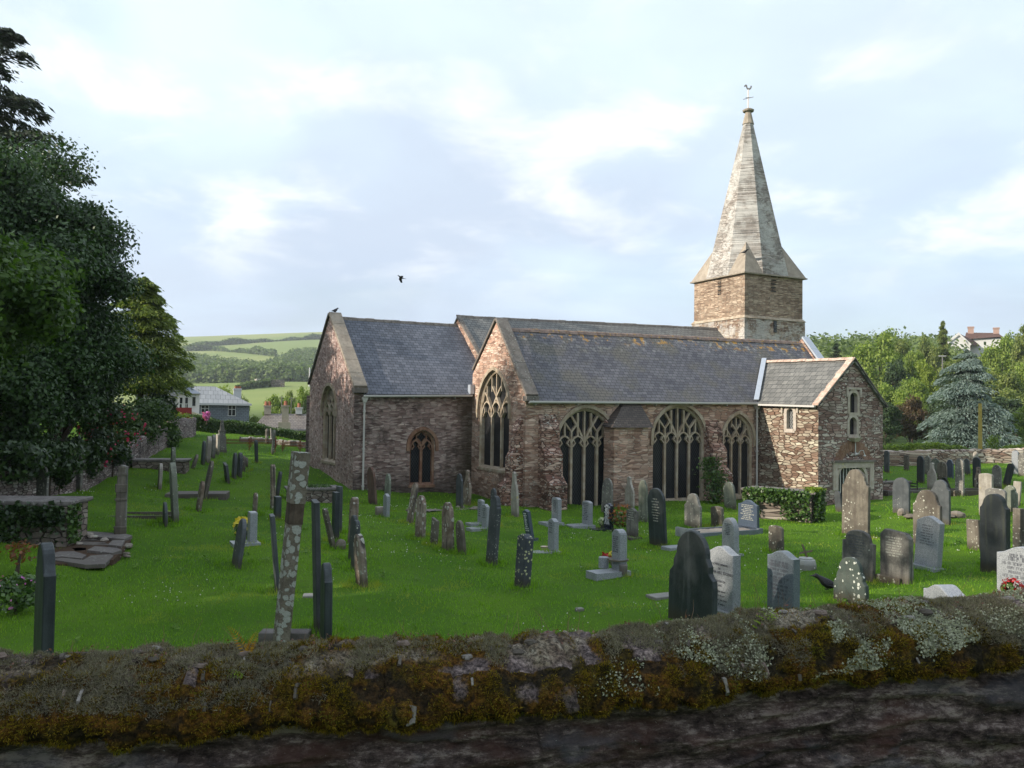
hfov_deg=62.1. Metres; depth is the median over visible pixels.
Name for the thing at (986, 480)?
gravestone
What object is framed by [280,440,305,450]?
iron railing
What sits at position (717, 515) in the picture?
gravestone
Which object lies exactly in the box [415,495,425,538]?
gravestone
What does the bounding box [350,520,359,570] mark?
gravestone
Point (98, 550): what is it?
broken slab grave
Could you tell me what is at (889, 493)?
grave kerb
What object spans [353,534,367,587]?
gravestone
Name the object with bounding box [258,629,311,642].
stone block
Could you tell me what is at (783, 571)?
gravestone
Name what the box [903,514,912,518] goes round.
loose stone
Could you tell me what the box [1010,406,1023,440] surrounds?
broadleaved tree
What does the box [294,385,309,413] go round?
broadleaved tree
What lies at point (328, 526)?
gravestone
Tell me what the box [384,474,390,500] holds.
gravestone
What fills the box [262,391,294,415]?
broadleaved tree
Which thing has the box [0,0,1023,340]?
sky
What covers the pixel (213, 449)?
gravestone
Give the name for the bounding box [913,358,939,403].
broadleaved tree
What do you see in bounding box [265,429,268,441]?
gravestone
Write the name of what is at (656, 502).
gravestone
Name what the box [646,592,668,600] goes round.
grave plaque
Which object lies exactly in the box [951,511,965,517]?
loose stone
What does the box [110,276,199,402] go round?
golden cypress
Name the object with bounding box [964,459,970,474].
gravestone
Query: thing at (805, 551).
wooden cross
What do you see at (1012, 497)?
gravestone
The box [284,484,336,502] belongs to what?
chest tomb
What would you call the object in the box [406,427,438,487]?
window
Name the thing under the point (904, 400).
broadleaved tree
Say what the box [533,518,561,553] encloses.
gravestone
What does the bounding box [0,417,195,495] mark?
rubble boundary wall
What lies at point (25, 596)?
valerian
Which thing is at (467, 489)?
gravestone
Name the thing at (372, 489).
gravestone
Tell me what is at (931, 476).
gravestone
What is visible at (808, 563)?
squat urn
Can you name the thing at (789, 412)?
window
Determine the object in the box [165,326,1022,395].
distant woodland
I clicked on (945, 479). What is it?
gravestone
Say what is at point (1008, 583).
flower bunch
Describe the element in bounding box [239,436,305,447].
white kerb wall
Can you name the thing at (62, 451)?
wall ivy
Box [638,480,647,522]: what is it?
gravestone
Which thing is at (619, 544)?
gravestone
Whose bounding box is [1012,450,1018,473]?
gravestone
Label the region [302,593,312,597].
grave plaque
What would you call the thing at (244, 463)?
gravestone
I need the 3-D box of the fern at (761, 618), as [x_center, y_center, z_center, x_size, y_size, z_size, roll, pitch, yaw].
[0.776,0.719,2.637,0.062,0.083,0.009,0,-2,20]
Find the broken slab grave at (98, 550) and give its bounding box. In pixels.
[31,531,132,568]
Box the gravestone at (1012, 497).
[1004,485,1017,511]
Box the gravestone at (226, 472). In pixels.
[223,462,229,483]
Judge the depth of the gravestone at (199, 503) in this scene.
24.58 m
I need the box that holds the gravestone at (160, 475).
[157,463,162,489]
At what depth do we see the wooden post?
53.08 m
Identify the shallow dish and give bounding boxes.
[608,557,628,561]
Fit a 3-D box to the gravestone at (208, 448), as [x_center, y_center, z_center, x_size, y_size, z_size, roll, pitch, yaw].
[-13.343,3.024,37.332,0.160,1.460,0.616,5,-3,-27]
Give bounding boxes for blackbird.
[810,573,833,589]
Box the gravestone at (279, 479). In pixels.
[276,471,281,495]
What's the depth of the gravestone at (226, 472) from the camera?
31.83 m
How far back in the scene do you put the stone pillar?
10.48 m
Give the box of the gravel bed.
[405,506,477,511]
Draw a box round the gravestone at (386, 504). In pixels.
[383,493,389,517]
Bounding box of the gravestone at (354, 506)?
[348,497,358,544]
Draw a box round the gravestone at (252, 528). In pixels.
[229,511,260,547]
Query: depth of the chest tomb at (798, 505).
28.48 m
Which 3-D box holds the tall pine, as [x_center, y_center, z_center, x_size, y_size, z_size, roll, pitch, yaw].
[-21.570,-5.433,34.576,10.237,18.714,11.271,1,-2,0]
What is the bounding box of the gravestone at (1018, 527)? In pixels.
[1013,508,1023,547]
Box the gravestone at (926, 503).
[913,490,941,544]
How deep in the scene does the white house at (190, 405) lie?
66.01 m
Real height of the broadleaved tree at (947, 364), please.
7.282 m
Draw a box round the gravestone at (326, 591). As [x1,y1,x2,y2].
[320,562,332,639]
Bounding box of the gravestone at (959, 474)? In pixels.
[955,459,964,495]
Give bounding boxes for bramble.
[0,539,37,572]
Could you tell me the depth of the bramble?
14.39 m
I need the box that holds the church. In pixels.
[306,85,911,510]
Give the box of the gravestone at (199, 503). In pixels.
[196,481,204,511]
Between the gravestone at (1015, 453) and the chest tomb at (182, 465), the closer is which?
the chest tomb at (182, 465)
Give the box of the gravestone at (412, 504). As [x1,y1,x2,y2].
[406,483,417,522]
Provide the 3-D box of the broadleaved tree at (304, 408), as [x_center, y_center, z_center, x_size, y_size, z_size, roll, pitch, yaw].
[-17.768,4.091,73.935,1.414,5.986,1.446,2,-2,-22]
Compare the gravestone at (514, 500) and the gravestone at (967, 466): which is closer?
the gravestone at (514, 500)
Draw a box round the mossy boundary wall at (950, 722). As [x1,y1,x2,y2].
[0,588,1023,767]
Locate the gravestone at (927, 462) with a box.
[925,456,930,474]
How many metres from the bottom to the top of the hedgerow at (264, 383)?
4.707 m
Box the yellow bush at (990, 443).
[985,434,1001,449]
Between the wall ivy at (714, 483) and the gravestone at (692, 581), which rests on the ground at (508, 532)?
the gravestone at (692, 581)
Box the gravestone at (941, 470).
[937,462,946,479]
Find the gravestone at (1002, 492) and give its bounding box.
[985,488,1006,502]
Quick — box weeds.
[56,491,996,651]
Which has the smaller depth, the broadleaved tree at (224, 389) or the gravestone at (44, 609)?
the gravestone at (44, 609)
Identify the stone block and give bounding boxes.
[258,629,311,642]
[375,506,382,515]
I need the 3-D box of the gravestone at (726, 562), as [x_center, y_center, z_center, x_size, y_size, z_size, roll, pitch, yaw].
[3.338,3.272,13.493,0.330,1.385,0.780,2,-2,-27]
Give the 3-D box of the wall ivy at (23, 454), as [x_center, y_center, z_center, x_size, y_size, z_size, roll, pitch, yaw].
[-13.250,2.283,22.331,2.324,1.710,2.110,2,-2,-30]
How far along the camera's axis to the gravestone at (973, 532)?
20.61 m
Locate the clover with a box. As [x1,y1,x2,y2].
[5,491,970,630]
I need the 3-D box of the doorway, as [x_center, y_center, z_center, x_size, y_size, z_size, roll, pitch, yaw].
[13.542,4.013,33.869,2.370,1.967,0.370,2,-2,-27]
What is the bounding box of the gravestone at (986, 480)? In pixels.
[979,473,993,514]
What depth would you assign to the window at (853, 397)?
34.02 m
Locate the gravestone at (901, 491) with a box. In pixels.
[892,477,909,513]
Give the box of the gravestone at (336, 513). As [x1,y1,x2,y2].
[332,491,339,540]
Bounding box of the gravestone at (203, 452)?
[201,441,205,464]
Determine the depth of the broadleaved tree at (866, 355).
99.23 m
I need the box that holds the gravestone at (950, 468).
[946,459,953,478]
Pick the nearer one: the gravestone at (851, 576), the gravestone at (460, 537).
the gravestone at (851, 576)
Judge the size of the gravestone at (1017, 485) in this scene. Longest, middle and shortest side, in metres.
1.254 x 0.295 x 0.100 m
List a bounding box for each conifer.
[828,343,841,357]
[937,320,951,367]
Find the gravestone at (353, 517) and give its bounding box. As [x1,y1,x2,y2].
[348,515,357,558]
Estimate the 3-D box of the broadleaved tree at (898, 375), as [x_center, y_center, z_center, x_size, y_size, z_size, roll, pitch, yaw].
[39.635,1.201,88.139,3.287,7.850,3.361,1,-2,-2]
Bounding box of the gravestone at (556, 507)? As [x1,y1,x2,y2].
[538,497,563,526]
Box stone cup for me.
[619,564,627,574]
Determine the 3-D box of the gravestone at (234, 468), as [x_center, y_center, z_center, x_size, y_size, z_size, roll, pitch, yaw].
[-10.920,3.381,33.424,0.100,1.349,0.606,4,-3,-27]
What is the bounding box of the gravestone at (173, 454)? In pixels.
[170,447,175,462]
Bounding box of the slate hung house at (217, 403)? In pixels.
[193,385,251,421]
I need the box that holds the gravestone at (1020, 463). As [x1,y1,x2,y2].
[1018,453,1023,475]
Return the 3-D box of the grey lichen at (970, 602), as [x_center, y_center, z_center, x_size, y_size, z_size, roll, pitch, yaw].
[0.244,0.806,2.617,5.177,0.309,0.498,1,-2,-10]
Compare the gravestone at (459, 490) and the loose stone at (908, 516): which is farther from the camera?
the gravestone at (459, 490)
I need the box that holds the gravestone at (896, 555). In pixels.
[880,528,913,584]
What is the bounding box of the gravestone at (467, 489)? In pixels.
[463,470,471,505]
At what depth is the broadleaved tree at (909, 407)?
63.40 m
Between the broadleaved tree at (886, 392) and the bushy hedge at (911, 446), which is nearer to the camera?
the bushy hedge at (911, 446)
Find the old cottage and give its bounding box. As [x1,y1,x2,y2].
[257,401,305,431]
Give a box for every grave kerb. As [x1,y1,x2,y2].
[113,512,170,518]
[883,488,926,495]
[949,488,978,496]
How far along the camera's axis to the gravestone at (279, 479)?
29.12 m
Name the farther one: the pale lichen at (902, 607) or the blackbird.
the blackbird
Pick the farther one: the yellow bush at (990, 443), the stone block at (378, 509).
the yellow bush at (990, 443)
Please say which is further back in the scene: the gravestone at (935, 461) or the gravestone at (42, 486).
the gravestone at (935, 461)
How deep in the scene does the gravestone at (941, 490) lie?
27.07 m
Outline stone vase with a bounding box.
[598,556,608,568]
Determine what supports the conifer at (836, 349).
on the ground at (508, 532)
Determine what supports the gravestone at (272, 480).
on the ground at (508, 532)
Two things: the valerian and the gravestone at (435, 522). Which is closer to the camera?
the valerian
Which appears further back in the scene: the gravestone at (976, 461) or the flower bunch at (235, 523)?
the gravestone at (976, 461)
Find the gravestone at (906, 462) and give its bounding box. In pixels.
[904,455,908,470]
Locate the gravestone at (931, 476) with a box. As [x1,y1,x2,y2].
[927,463,936,489]
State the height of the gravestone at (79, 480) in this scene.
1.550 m
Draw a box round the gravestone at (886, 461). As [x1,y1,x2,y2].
[884,451,889,472]
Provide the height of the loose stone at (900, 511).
0.377 m
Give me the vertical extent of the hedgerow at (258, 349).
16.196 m
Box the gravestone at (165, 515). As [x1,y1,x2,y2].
[163,502,167,526]
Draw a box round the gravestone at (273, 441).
[271,430,275,454]
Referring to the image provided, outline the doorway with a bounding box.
[832,460,875,495]
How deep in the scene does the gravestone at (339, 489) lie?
21.03 m
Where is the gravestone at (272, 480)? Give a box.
[270,464,275,509]
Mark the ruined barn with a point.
(279, 383)
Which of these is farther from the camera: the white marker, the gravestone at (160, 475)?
the gravestone at (160, 475)
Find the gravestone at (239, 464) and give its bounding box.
[237,452,242,477]
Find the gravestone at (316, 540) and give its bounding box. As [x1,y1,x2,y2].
[311,499,320,634]
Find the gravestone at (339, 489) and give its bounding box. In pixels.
[336,486,342,532]
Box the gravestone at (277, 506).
[273,496,281,519]
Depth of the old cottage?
63.31 m
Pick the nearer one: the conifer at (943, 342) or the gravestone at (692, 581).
the gravestone at (692, 581)
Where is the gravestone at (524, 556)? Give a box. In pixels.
[514,534,533,587]
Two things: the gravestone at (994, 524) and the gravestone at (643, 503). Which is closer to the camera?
the gravestone at (994, 524)
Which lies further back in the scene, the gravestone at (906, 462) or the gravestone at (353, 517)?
the gravestone at (906, 462)
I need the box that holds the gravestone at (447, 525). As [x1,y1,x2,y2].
[442,502,453,550]
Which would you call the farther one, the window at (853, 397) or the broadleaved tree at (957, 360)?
the broadleaved tree at (957, 360)
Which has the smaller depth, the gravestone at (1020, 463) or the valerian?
the valerian
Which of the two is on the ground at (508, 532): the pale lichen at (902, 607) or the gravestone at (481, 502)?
the gravestone at (481, 502)
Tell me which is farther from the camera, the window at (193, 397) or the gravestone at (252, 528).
the window at (193, 397)
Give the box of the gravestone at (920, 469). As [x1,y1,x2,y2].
[917,456,924,482]
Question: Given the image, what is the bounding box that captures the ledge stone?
[876,573,901,584]
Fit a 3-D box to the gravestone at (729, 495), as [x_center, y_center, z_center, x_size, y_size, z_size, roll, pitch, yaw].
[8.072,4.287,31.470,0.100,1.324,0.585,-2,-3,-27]
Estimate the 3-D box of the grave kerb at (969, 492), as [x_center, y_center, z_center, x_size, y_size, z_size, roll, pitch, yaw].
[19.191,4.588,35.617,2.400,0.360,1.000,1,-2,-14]
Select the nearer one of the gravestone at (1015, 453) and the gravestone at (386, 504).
the gravestone at (386, 504)
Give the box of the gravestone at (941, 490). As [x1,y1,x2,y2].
[931,480,950,524]
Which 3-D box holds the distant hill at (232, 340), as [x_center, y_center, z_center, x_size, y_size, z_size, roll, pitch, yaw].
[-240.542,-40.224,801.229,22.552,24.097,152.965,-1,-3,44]
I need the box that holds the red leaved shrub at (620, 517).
[607,503,629,527]
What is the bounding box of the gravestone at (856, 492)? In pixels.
[842,469,870,534]
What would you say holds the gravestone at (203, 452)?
on the ground at (508, 532)
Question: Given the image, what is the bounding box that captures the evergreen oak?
[0,129,150,446]
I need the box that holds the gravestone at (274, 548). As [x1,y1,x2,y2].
[269,513,278,593]
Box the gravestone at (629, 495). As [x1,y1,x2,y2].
[625,476,634,508]
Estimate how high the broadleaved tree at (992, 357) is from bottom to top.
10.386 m
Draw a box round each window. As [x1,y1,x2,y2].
[179,397,182,407]
[184,397,188,407]
[191,396,195,406]
[201,405,208,413]
[228,405,235,415]
[320,383,336,464]
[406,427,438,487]
[476,366,510,472]
[559,404,609,505]
[650,404,705,500]
[722,410,755,498]
[781,406,798,432]
[846,387,861,415]
[847,415,858,437]
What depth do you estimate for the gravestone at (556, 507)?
24.86 m
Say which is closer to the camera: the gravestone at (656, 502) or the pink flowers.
the gravestone at (656, 502)
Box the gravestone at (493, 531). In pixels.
[486,496,500,565]
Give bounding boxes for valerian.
[0,570,35,613]
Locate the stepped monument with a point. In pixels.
(222, 434)
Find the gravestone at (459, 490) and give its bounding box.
[456,474,462,508]
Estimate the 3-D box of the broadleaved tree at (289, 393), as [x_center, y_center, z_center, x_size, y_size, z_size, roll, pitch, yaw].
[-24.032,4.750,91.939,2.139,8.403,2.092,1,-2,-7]
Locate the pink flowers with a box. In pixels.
[202,411,210,423]
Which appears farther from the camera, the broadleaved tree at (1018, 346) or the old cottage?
the broadleaved tree at (1018, 346)
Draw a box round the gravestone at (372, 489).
[367,467,376,505]
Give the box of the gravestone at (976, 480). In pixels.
[974,467,980,487]
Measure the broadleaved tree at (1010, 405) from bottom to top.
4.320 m
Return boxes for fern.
[229,627,257,652]
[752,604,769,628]
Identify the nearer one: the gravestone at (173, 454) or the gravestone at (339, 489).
the gravestone at (339, 489)
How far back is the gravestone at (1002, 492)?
18.36 m
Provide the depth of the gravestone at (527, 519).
21.69 m
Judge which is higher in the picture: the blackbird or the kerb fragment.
the kerb fragment
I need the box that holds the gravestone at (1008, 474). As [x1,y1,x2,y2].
[1003,463,1014,485]
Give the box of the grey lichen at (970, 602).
[0,590,1023,731]
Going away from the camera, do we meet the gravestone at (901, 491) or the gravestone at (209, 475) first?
the gravestone at (209, 475)
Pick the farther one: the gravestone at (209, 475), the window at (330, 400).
the window at (330, 400)
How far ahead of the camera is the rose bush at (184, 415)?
46.38 m
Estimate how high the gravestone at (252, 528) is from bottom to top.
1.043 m
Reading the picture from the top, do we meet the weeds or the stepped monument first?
the stepped monument
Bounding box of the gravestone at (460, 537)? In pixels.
[456,520,466,554]
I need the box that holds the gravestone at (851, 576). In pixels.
[833,557,868,602]
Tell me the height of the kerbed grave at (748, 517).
1.267 m
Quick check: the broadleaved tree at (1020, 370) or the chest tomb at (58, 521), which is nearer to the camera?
the chest tomb at (58, 521)
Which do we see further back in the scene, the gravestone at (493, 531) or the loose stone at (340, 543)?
the loose stone at (340, 543)
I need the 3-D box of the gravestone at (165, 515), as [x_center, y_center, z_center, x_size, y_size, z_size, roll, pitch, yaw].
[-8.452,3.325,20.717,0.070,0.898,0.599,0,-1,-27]
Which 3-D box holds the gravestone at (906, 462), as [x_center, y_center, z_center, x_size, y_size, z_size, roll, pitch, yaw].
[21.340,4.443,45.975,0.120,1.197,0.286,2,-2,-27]
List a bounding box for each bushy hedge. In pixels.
[883,441,969,450]
[1000,443,1023,448]
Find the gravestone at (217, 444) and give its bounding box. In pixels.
[216,434,219,454]
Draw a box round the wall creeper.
[84,427,119,466]
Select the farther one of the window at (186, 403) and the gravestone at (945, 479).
the window at (186, 403)
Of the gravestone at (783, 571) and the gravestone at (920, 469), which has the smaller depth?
the gravestone at (783, 571)
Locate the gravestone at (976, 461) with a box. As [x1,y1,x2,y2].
[972,457,980,487]
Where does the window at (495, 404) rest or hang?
in the church
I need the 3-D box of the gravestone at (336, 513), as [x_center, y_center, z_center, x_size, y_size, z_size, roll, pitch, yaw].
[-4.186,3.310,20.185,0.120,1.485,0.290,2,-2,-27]
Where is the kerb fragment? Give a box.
[661,545,676,550]
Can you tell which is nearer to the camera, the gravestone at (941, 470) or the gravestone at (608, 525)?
the gravestone at (608, 525)
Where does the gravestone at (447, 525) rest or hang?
on the ground at (508, 532)
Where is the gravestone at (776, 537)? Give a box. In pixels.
[769,525,783,551]
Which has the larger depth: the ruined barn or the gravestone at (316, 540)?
the ruined barn
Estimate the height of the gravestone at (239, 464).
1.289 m
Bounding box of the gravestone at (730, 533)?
[722,518,743,555]
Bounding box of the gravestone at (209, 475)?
[203,461,213,499]
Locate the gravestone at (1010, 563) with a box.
[997,546,1023,592]
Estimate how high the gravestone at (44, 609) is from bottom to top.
1.864 m
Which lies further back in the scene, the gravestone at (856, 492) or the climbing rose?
the climbing rose
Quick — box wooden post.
[978,403,981,448]
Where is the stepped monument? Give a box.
[218,420,226,452]
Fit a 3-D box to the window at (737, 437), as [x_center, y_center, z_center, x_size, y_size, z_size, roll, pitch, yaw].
[9.385,2.945,35.585,1.897,3.675,0.365,2,-2,-27]
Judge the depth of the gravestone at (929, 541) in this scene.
18.01 m
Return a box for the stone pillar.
[272,451,310,642]
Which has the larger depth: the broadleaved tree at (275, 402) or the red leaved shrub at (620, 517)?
the broadleaved tree at (275, 402)
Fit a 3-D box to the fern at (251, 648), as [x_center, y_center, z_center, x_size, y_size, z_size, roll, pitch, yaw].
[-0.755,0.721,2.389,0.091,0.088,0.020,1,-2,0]
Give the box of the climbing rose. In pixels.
[76,402,145,449]
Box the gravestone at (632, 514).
[626,508,641,540]
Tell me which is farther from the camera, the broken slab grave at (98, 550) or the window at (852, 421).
the window at (852, 421)
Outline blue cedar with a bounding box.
[916,348,1023,448]
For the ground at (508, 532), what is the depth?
16.74 m
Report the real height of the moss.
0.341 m
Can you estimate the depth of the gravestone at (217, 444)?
40.48 m
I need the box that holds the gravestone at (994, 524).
[980,494,1009,572]
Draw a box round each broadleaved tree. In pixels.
[0,227,89,382]
[218,384,231,393]
[241,390,250,416]
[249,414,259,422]
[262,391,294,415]
[285,389,296,413]
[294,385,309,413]
[302,400,306,413]
[851,326,905,383]
[872,378,881,390]
[878,382,912,438]
[882,359,911,394]
[883,401,904,445]
[893,339,911,373]
[893,391,928,442]
[894,393,931,443]
[895,375,930,407]
[902,347,925,379]
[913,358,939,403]
[917,335,943,387]
[924,399,952,439]
[936,360,971,405]
[949,356,963,382]
[979,330,1017,376]
[981,368,1023,421]
[984,387,1023,441]
[991,396,1023,444]
[1009,325,1023,376]
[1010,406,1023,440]
[1013,362,1023,396]
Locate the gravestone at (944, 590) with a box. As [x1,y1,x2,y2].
[924,584,963,598]
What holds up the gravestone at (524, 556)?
on the ground at (508, 532)
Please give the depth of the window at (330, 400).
36.53 m
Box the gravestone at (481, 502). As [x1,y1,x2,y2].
[465,499,484,526]
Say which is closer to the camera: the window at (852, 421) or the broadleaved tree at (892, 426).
the window at (852, 421)
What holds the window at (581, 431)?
in the church
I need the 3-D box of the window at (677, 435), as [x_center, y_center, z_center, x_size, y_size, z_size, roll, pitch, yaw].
[6.655,2.755,34.197,2.889,4.048,0.365,2,-2,-27]
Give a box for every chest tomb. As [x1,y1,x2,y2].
[0,496,92,547]
[130,458,191,473]
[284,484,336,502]
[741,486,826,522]
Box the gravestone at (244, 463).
[242,456,245,471]
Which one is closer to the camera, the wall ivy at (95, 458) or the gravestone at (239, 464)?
the wall ivy at (95, 458)
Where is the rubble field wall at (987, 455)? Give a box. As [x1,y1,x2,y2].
[883,448,1023,465]
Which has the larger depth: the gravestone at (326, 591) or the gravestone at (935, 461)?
the gravestone at (935, 461)
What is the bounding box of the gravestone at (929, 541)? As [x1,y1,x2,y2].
[914,516,944,572]
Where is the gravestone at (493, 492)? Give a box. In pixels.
[490,488,496,504]
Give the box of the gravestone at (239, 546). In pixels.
[232,519,246,569]
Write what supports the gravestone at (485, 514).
on the ground at (508, 532)
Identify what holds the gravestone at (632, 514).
on the ground at (508, 532)
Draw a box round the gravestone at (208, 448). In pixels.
[205,436,211,462]
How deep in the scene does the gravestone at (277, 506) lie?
23.19 m
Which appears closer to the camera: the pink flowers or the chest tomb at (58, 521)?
the chest tomb at (58, 521)
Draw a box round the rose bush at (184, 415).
[166,411,192,421]
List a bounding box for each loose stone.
[336,539,345,549]
[897,508,905,515]
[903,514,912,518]
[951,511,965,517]
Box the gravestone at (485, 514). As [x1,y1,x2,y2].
[466,504,489,531]
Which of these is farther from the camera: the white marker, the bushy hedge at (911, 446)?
the bushy hedge at (911, 446)
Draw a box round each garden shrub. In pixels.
[119,396,181,444]
[123,414,158,441]
[144,392,178,421]
[163,421,183,446]
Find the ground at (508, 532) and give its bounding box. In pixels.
[0,332,1023,654]
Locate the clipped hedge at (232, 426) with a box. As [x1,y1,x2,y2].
[189,414,305,440]
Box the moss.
[0,590,1023,757]
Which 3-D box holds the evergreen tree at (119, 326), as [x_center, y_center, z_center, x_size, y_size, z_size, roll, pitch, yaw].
[-15.127,-0.614,28.421,6.569,7.708,6.737,1,-2,0]
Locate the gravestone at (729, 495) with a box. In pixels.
[723,482,736,509]
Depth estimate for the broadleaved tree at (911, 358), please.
103.58 m
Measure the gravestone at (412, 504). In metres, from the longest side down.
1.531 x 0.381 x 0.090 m
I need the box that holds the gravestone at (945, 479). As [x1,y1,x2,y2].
[941,477,951,489]
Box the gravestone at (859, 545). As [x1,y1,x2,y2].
[842,530,875,581]
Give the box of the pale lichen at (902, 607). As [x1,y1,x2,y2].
[578,588,1023,696]
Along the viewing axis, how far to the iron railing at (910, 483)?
37.13 m
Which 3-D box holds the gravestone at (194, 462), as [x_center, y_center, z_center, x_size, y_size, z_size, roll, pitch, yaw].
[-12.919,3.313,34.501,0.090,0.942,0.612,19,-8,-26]
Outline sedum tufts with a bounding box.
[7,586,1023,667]
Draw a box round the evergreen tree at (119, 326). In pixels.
[2,296,166,441]
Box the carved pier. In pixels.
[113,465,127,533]
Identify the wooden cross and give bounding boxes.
[799,544,812,556]
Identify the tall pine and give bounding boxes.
[0,26,137,379]
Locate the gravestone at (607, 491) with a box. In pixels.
[601,478,612,512]
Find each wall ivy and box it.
[0,439,55,484]
[27,434,89,495]
[53,454,74,493]
[63,432,108,478]
[108,443,134,476]
[692,456,731,502]
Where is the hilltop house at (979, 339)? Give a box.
[947,326,1002,358]
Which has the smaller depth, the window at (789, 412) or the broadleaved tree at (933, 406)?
the window at (789, 412)
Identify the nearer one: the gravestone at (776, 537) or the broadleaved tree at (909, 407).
the gravestone at (776, 537)
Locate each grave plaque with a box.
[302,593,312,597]
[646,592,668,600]
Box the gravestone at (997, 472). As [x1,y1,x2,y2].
[992,465,1001,488]
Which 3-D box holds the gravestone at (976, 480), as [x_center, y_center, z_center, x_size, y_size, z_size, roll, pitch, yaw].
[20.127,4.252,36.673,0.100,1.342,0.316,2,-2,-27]
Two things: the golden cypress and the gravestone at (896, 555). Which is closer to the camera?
the gravestone at (896, 555)
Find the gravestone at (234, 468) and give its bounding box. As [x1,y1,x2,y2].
[231,453,236,478]
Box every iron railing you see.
[226,437,277,450]
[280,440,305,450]
[885,479,917,489]
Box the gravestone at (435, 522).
[430,517,439,543]
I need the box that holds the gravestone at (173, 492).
[169,462,178,522]
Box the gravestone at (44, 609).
[33,542,55,654]
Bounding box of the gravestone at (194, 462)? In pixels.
[191,454,197,468]
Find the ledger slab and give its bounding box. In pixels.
[165,491,229,500]
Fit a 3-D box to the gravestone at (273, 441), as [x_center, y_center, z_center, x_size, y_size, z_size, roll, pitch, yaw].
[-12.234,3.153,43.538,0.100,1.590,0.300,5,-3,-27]
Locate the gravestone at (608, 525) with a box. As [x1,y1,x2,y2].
[589,503,614,531]
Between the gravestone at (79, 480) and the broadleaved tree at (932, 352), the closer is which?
the gravestone at (79, 480)
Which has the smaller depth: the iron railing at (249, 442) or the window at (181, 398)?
the iron railing at (249, 442)
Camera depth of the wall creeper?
28.43 m
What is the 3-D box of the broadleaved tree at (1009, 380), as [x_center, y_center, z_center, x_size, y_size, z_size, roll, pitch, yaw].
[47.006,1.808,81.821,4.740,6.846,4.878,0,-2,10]
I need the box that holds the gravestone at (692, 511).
[684,493,701,527]
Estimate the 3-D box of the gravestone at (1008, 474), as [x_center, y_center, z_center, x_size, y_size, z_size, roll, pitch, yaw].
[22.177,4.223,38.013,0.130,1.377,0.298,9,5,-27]
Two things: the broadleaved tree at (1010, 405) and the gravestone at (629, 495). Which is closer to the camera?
the gravestone at (629, 495)
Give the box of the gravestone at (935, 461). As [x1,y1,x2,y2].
[931,458,939,472]
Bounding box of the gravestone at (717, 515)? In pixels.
[711,506,723,526]
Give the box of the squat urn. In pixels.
[798,557,816,570]
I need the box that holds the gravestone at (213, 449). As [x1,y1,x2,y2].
[211,435,215,458]
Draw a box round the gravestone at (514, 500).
[511,471,518,516]
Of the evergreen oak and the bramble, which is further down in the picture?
the bramble
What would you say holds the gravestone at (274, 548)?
on the ground at (508, 532)
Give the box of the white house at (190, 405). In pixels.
[134,375,201,414]
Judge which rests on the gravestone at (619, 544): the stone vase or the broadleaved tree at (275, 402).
the stone vase
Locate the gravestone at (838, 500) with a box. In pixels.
[834,491,841,512]
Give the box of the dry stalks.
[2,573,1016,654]
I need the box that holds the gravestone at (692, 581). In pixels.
[668,530,717,619]
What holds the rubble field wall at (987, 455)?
on the ground at (508, 532)
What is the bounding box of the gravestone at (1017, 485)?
[1013,481,1021,505]
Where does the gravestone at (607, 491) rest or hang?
on the ground at (508, 532)
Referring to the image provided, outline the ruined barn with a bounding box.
[254,379,284,386]
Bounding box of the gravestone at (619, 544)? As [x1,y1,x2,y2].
[586,529,630,580]
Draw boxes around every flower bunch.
[232,516,247,536]
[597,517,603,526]
[999,577,1023,590]
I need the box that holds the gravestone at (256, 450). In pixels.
[254,440,257,462]
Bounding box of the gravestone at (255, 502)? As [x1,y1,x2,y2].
[252,493,257,511]
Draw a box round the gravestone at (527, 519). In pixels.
[522,509,538,540]
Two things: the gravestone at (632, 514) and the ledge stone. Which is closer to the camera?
the ledge stone
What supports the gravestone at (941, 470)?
on the ground at (508, 532)
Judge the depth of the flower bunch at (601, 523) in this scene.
25.33 m
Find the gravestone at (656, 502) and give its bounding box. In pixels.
[647,488,666,546]
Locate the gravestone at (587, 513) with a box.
[564,501,595,528]
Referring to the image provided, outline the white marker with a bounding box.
[575,607,583,611]
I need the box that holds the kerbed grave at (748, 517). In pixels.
[675,500,762,536]
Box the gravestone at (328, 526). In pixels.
[322,508,336,549]
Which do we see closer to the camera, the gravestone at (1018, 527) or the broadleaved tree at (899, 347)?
the gravestone at (1018, 527)
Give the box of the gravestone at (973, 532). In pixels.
[966,519,979,550]
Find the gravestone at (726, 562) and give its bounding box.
[710,546,740,613]
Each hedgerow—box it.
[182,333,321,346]
[184,342,277,355]
[239,378,277,389]
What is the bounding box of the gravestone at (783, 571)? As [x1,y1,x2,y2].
[767,550,799,610]
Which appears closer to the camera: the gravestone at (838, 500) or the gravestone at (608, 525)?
the gravestone at (608, 525)
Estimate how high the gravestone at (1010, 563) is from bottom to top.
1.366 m
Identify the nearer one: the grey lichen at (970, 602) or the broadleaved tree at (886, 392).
the grey lichen at (970, 602)

